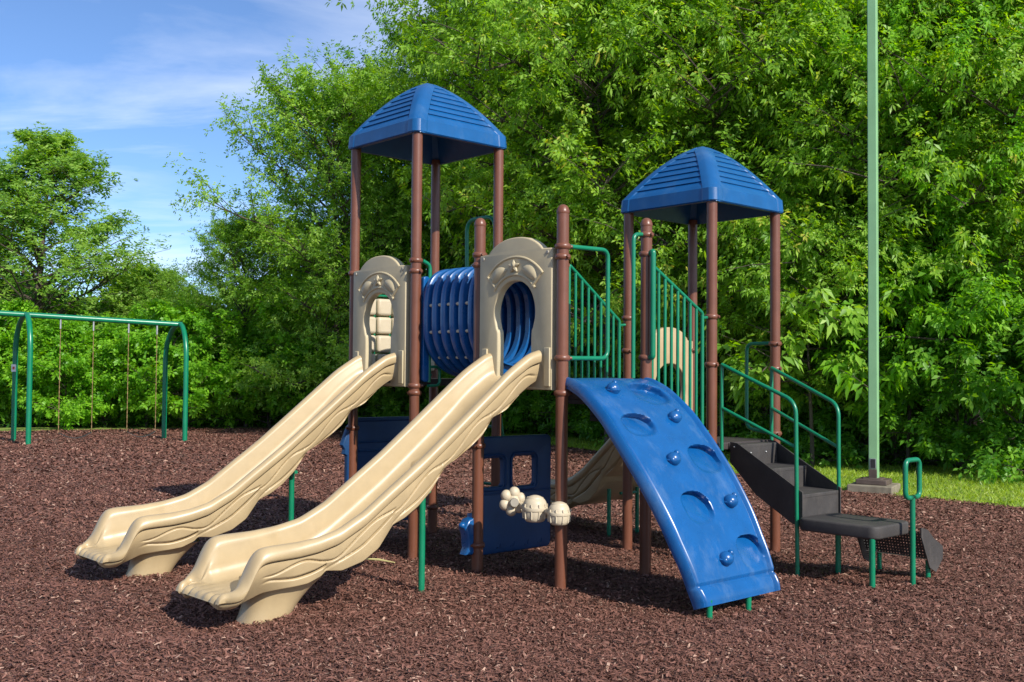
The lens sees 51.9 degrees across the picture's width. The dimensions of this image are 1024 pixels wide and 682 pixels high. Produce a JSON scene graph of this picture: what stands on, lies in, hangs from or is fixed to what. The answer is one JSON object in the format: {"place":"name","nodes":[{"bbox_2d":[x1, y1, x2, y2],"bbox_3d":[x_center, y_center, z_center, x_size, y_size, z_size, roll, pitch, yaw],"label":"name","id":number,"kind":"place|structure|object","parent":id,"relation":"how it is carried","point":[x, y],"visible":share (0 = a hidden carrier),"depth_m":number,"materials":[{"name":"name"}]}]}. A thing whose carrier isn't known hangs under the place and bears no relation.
{"place":"outdoors","nodes":[
{"label":"outdoors","id":0,"kind":"place"},
{"bbox_2d":[0,0,1005,309],"label":"sky","id":1,"kind":"structure","parent":0,"point":[140,82],"materials":[{"name":"blue"}]},
{"bbox_2d":[0,416,1023,508],"bbox_3d":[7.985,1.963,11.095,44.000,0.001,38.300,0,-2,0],"label":"lawn","id":2,"kind":"structure","parent":0,"point":[201,427],"depth_m":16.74,"materials":[{"name":"green plant"}]},
{"bbox_2d":[0,318,37,414],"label":"leafy bush","id":3,"kind":"object","parent":2,"relation":"on","point":[3,397],"visible":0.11,"depth_m":29.64,"materials":[{"name":"green plant"}]},
{"bbox_2d":[0,218,75,327],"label":"leafy tree","id":4,"kind":"object","parent":2,"relation":"on","point":[57,302],"visible":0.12,"depth_m":35.04,"materials":[{"name":"green plant"}]},
{"bbox_2d":[0,298,93,424],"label":"leafy bush","id":5,"kind":"object","parent":2,"relation":"on","point":[6,338],"visible":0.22,"depth_m":29.66,"materials":[{"name":"green plant"}]},
{"bbox_2d":[1,311,136,427],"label":"leafy bush","id":6,"kind":"object","parent":2,"relation":"on","point":[73,339],"visible":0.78,"depth_m":28.22,"materials":[{"name":"green plant"}]},
{"bbox_2d":[35,323,147,429],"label":"leafy bush","id":7,"kind":"object","parent":2,"relation":"on","point":[102,408],"visible":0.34,"depth_m":28.59,"materials":[{"name":"green plant"}]},
{"bbox_2d":[0,121,218,419],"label":"leafy tree","id":8,"kind":"object","parent":2,"relation":"on","point":[53,160],"visible":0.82,"depth_m":32.27,"materials":[{"name":"green plant"}]},
{"bbox_2d":[84,300,196,426],"bbox_3d":[-10.339,0.672,29.994,4.392,3.552,4.150,1,-2,-28],"label":"leafy bush","id":9,"kind":"object","parent":2,"relation":"on","point":[137,313],"visible":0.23,"depth_m":28.79,"materials":[{"name":"green plant"}]},
{"bbox_2d":[82,256,208,322],"bbox_3d":[-12.097,-0.153,36.328,5.732,5.565,5.786,0,-2,27],"label":"leafy tree","id":10,"kind":"object","parent":2,"relation":"on","point":[151,292],"visible":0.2,"depth_m":35.18,"materials":[{"name":"green plant"}]},
{"bbox_2d":[94,298,266,428],"bbox_3d":[-8.837,0.648,28.892,4.900,3.749,4.228,1,-2,-12],"label":"leafy bush","id":11,"kind":"object","parent":2,"relation":"on","point":[144,344],"visible":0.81,"depth_m":28.07,"materials":[{"name":"green plant"}]},
{"bbox_2d":[157,323,279,426],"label":"leafy bush","id":12,"kind":"object","parent":2,"relation":"on","point":[220,395],"visible":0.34,"depth_m":28.41,"materials":[{"name":"green plant"}]},
{"bbox_2d":[148,200,315,426],"bbox_3d":[-7.825,-0.795,29.709,5.401,6.493,5.453,0,-2,18],"label":"leafy tree","id":13,"kind":"object","parent":2,"relation":"on","point":[233,243],"visible":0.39,"depth_m":29.14,"materials":[{"name":"green plant"}]},
{"bbox_2d":[191,319,314,427],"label":"leafy bush","id":14,"kind":"object","parent":2,"relation":"on","point":[236,409],"visible":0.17,"depth_m":28.99,"materials":[{"name":"green plant"}]},
{"bbox_2d":[239,293,387,415],"bbox_3d":[-5.464,0.603,29.048,4.584,3.707,4.332,-1,-2,34],"label":"leafy bush","id":15,"kind":"object","parent":2,"relation":"on","point":[271,400],"visible":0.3,"depth_m":27.62,"materials":[{"name":"green plant"}]},
{"bbox_2d":[288,315,421,416],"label":"leafy bush","id":16,"kind":"object","parent":2,"relation":"on","point":[378,414],"visible":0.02,"depth_m":28.07,"materials":[{"name":"green plant"}]},
{"bbox_2d":[245,64,492,400],"bbox_3d":[-3.472,-2.489,29.471,7.861,9.936,7.769,1,-2,-16],"label":"leafy tree","id":17,"kind":"object","parent":2,"relation":"on","point":[322,347],"visible":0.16,"depth_m":27.62,"materials":[{"name":"green plant"}]},
{"bbox_2d":[335,334,443,423],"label":"leafy bush","id":18,"kind":"object","parent":2,"relation":"on","point":[393,410],"visible":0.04,"depth_m":27.90,"materials":[{"name":"green plant"}]},
{"bbox_2d":[368,370,452,416],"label":"leafy bush","id":19,"kind":"object","parent":2,"relation":"on","point":[388,400],"visible":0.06,"depth_m":27.33,"materials":[{"name":"green plant"}]},
{"bbox_2d":[271,8,553,303],"bbox_3d":[-1.719,-4.080,32.733,11.809,13.355,11.671,2,-2,-37],"label":"leafy tree","id":20,"kind":"object","parent":2,"relation":"on","point":[390,34],"visible":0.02,"depth_m":32.01,"materials":[{"name":"green plant"}]},
{"bbox_2d":[303,0,681,411],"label":"leafy tree","id":21,"kind":"object","parent":2,"relation":"on","point":[346,52],"visible":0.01,"depth_m":28.47,"materials":[{"name":"green plant"}]},
{"bbox_2d":[439,371,551,436],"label":"leafy bush","id":22,"kind":"object","parent":2,"relation":"on","point":[522,403],"visible":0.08,"depth_m":26.32,"materials":[{"name":"green plant"}]},
{"bbox_2d":[0,35,1015,428],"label":"woods","id":23,"kind":"object","parent":2,"relation":"on","point":[60,301],"visible":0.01,"depth_m":36.27,"materials":[{"name":"green plant"}]},
{"bbox_2d":[0,403,1018,465],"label":"undergrowth","id":24,"kind":"object","parent":2,"relation":"on","point":[118,421],"visible":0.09,"depth_m":29.40,"materials":[{"name":"green plant"}]},
{"bbox_2d":[362,0,731,366],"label":"leafy tree","id":25,"kind":"object","parent":2,"relation":"on","point":[453,218],"visible":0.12,"depth_m":24.32,"materials":[{"name":"green plant"}]},
{"bbox_2d":[502,377,596,435],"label":"leafy bush","id":26,"kind":"object","parent":2,"relation":"on","point":[516,421],"visible":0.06,"depth_m":26.50,"materials":[{"name":"green plant"}]},
{"bbox_2d":[522,305,622,440],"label":"leafy bush","id":27,"kind":"object","parent":2,"relation":"on","point":[540,405],"visible":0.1,"depth_m":24.43,"materials":[{"name":"green plant"}]},
{"bbox_2d":[400,0,755,331],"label":"leafy tree","id":28,"kind":"object","parent":2,"relation":"on","point":[578,92],"depth_m":26.17,"materials":[{"name":"green plant"}]},
{"bbox_2d":[325,0,849,441],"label":"leafy tree","id":29,"kind":"object","parent":2,"relation":"on","point":[523,100],"visible":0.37,"depth_m":20.18,"materials":[{"name":"green plant"}]},
{"bbox_2d":[568,311,733,447],"bbox_3d":[3.189,0.703,23.466,3.772,3.413,4.277,-1,-2,28],"label":"leafy bush","id":30,"kind":"object","parent":2,"relation":"on","point":[586,425],"visible":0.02,"depth_m":23.03,"materials":[{"name":"green plant"}]},
{"bbox_2d":[525,1,889,417],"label":"leafy tree","id":31,"kind":"object","parent":2,"relation":"on","point":[678,225],"depth_m":26.91,"materials":[{"name":"green plant"}]},
{"bbox_2d":[615,295,802,452],"bbox_3d":[4.414,0.610,22.012,4.424,3.531,3.902,1,-2,-2],"label":"leafy bush","id":32,"kind":"object","parent":2,"relation":"on","point":[729,430],"visible":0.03,"depth_m":20.91,"materials":[{"name":"green plant"}]},
{"bbox_2d":[445,0,986,451],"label":"leafy tree","id":33,"kind":"object","parent":2,"relation":"on","point":[721,89],"visible":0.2,"depth_m":19.49,"materials":[{"name":"green plant"}]},
{"bbox_2d":[698,319,834,454],"bbox_3d":[5.100,0.742,20.686,3.512,3.178,3.982,2,-2,-32],"label":"leafy bush","id":34,"kind":"object","parent":2,"relation":"on","point":[732,420],"visible":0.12,"depth_m":19.85,"materials":[{"name":"green plant"}]},
{"bbox_2d":[535,0,1023,457],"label":"leafy tree","id":35,"kind":"object","parent":2,"relation":"on","point":[837,51],"visible":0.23,"depth_m":17.78,"materials":[{"name":"green plant"}]},
{"bbox_2d":[608,4,995,282],"bbox_3d":[8.856,-5.489,27.828,14.170,16.026,14.006,1,-2,-22],"label":"leafy tree","id":36,"kind":"object","parent":2,"relation":"on","point":[750,117],"depth_m":25.62,"materials":[{"name":"green plant"}]},
{"bbox_2d":[698,201,928,466],"bbox_3d":[5.094,-0.021,18.153,4.110,4.404,4.382,-1,-3,44],"label":"drooping sapling","id":37,"kind":"object","parent":2,"relation":"on","point":[759,371],"visible":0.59,"depth_m":17.33,"materials":[{"name":"green plant"}]},
{"bbox_2d":[633,0,1023,437],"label":"leafy tree","id":38,"kind":"object","parent":2,"relation":"on","point":[938,269],"visible":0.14,"depth_m":17.16,"materials":[{"name":"green plant"}]},
{"bbox_2d":[727,289,940,468],"bbox_3d":[5.996,0.597,19.467,3.772,3.413,4.277,-1,-2,27],"label":"leafy bush","id":39,"kind":"object","parent":2,"relation":"on","point":[850,454],"visible":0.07,"depth_m":18.50,"materials":[{"name":"green plant"}]},
{"bbox_2d":[657,0,1023,462],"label":"leafy tree","id":40,"kind":"object","parent":2,"relation":"on","point":[851,275],"visible":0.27,"depth_m":17.35,"materials":[{"name":"green plant"}]},
{"bbox_2d":[847,0,899,496],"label":"steel pole","id":41,"kind":"object","parent":2,"relation":"on","point":[873,482],"visible":0.94,"depth_m":14.24,"materials":[{"name":"metal"}]},
{"bbox_2d":[735,0,1023,362],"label":"leafy tree","id":42,"kind":"object","parent":2,"relation":"on","point":[947,195],"visible":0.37,"depth_m":16.77,"materials":[{"name":"green plant"}]},
{"bbox_2d":[784,291,1011,467],"bbox_3d":[6.931,0.577,18.613,4.277,3.413,3.772,1,-2,-3],"label":"leafy bush","id":43,"kind":"object","parent":2,"relation":"on","point":[827,422],"visible":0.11,"depth_m":18.39,"materials":[{"name":"green plant"}]},
{"bbox_2d":[801,230,1022,468],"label":"drooping sapling","id":44,"kind":"object","parent":2,"relation":"on","point":[936,322],"visible":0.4,"depth_m":16.98,"materials":[{"name":"green plant"}]},
{"bbox_2d":[840,48,1014,428],"bbox_3d":[10.835,-5.292,25.163,13.539,15.492,13.698,1,-2,-30],"label":"leafy tree","id":45,"kind":"object","parent":2,"relation":"on","point":[975,422],"depth_m":25.36,"materials":[{"name":"green plant"}]},
{"bbox_2d":[851,285,1023,473],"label":"leafy bush","id":46,"kind":"object","parent":2,"relation":"on","point":[932,409],"visible":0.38,"depth_m":16.75,"materials":[{"name":"green plant"}]},
{"bbox_2d":[858,0,1023,361],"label":"leafy tree","id":47,"kind":"object","parent":2,"relation":"on","point":[1016,216],"visible":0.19,"depth_m":16.29,"materials":[{"name":"green plant"}]},
{"bbox_2d":[885,258,1023,484],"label":"leafy bush","id":48,"kind":"object","parent":2,"relation":"on","point":[991,471],"visible":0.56,"depth_m":16.21,"materials":[{"name":"green plant"}]},
{"bbox_2d":[0,427,1023,681],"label":"mulch","id":49,"kind":"object","parent":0,"point":[414,593],"visible":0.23,"depth_m":7.06,"materials":[{"name":"brown wood"}]},
{"bbox_2d":[0,310,188,444],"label":"swing set","id":50,"kind":"object","parent":49,"relation":"on","point":[28,316],"visible":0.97,"depth_m":23.30,"materials":[{"name":"green paint"}]},
{"bbox_2d":[58,319,94,437],"bbox_3d":[-9.578,0.817,23.118,0.714,2.634,0.140,1,-2,-26],"label":"swing","id":51,"kind":"object","parent":50,"relation":"hanging from","point":[59,380],"visible":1,"depth_m":23.01,"materials":[{"name":"rubber"}]},
{"bbox_2d":[126,324,157,436],"bbox_3d":[-8.345,0.873,23.727,0.650,2.581,0.140,1,-2,-26],"label":"swing","id":52,"kind":"object","parent":50,"relation":"hanging from","point":[156,380],"visible":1,"depth_m":23.66,"materials":[{"name":"rubber"}]},
{"bbox_2d":[161,31,461,415],"bbox_3d":[-5.258,-2.731,28.340,7.841,10.319,7.766,0,-2,8],"label":"leafy tree","id":53,"kind":"object","parent":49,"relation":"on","point":[337,101],"visible":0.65,"depth_m":27.06,"materials":[{"name":"green plant"}]},
{"bbox_2d":[365,558,394,562],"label":"straw stalk","id":54,"kind":"object","parent":49,"relation":"on","point":[377,559],"visible":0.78,"depth_m":8.43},
{"bbox_2d":[74,83,942,625],"bbox_3d":[0.087,-0.156,8.194,5.239,4.414,4.519,2,-2,-42],"label":"playground structure","id":55,"kind":"object","parent":49,"relation":"on","point":[492,331],"visible":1,"depth_m":8.16,"materials":[{"name":"brown paint"}]}
]}

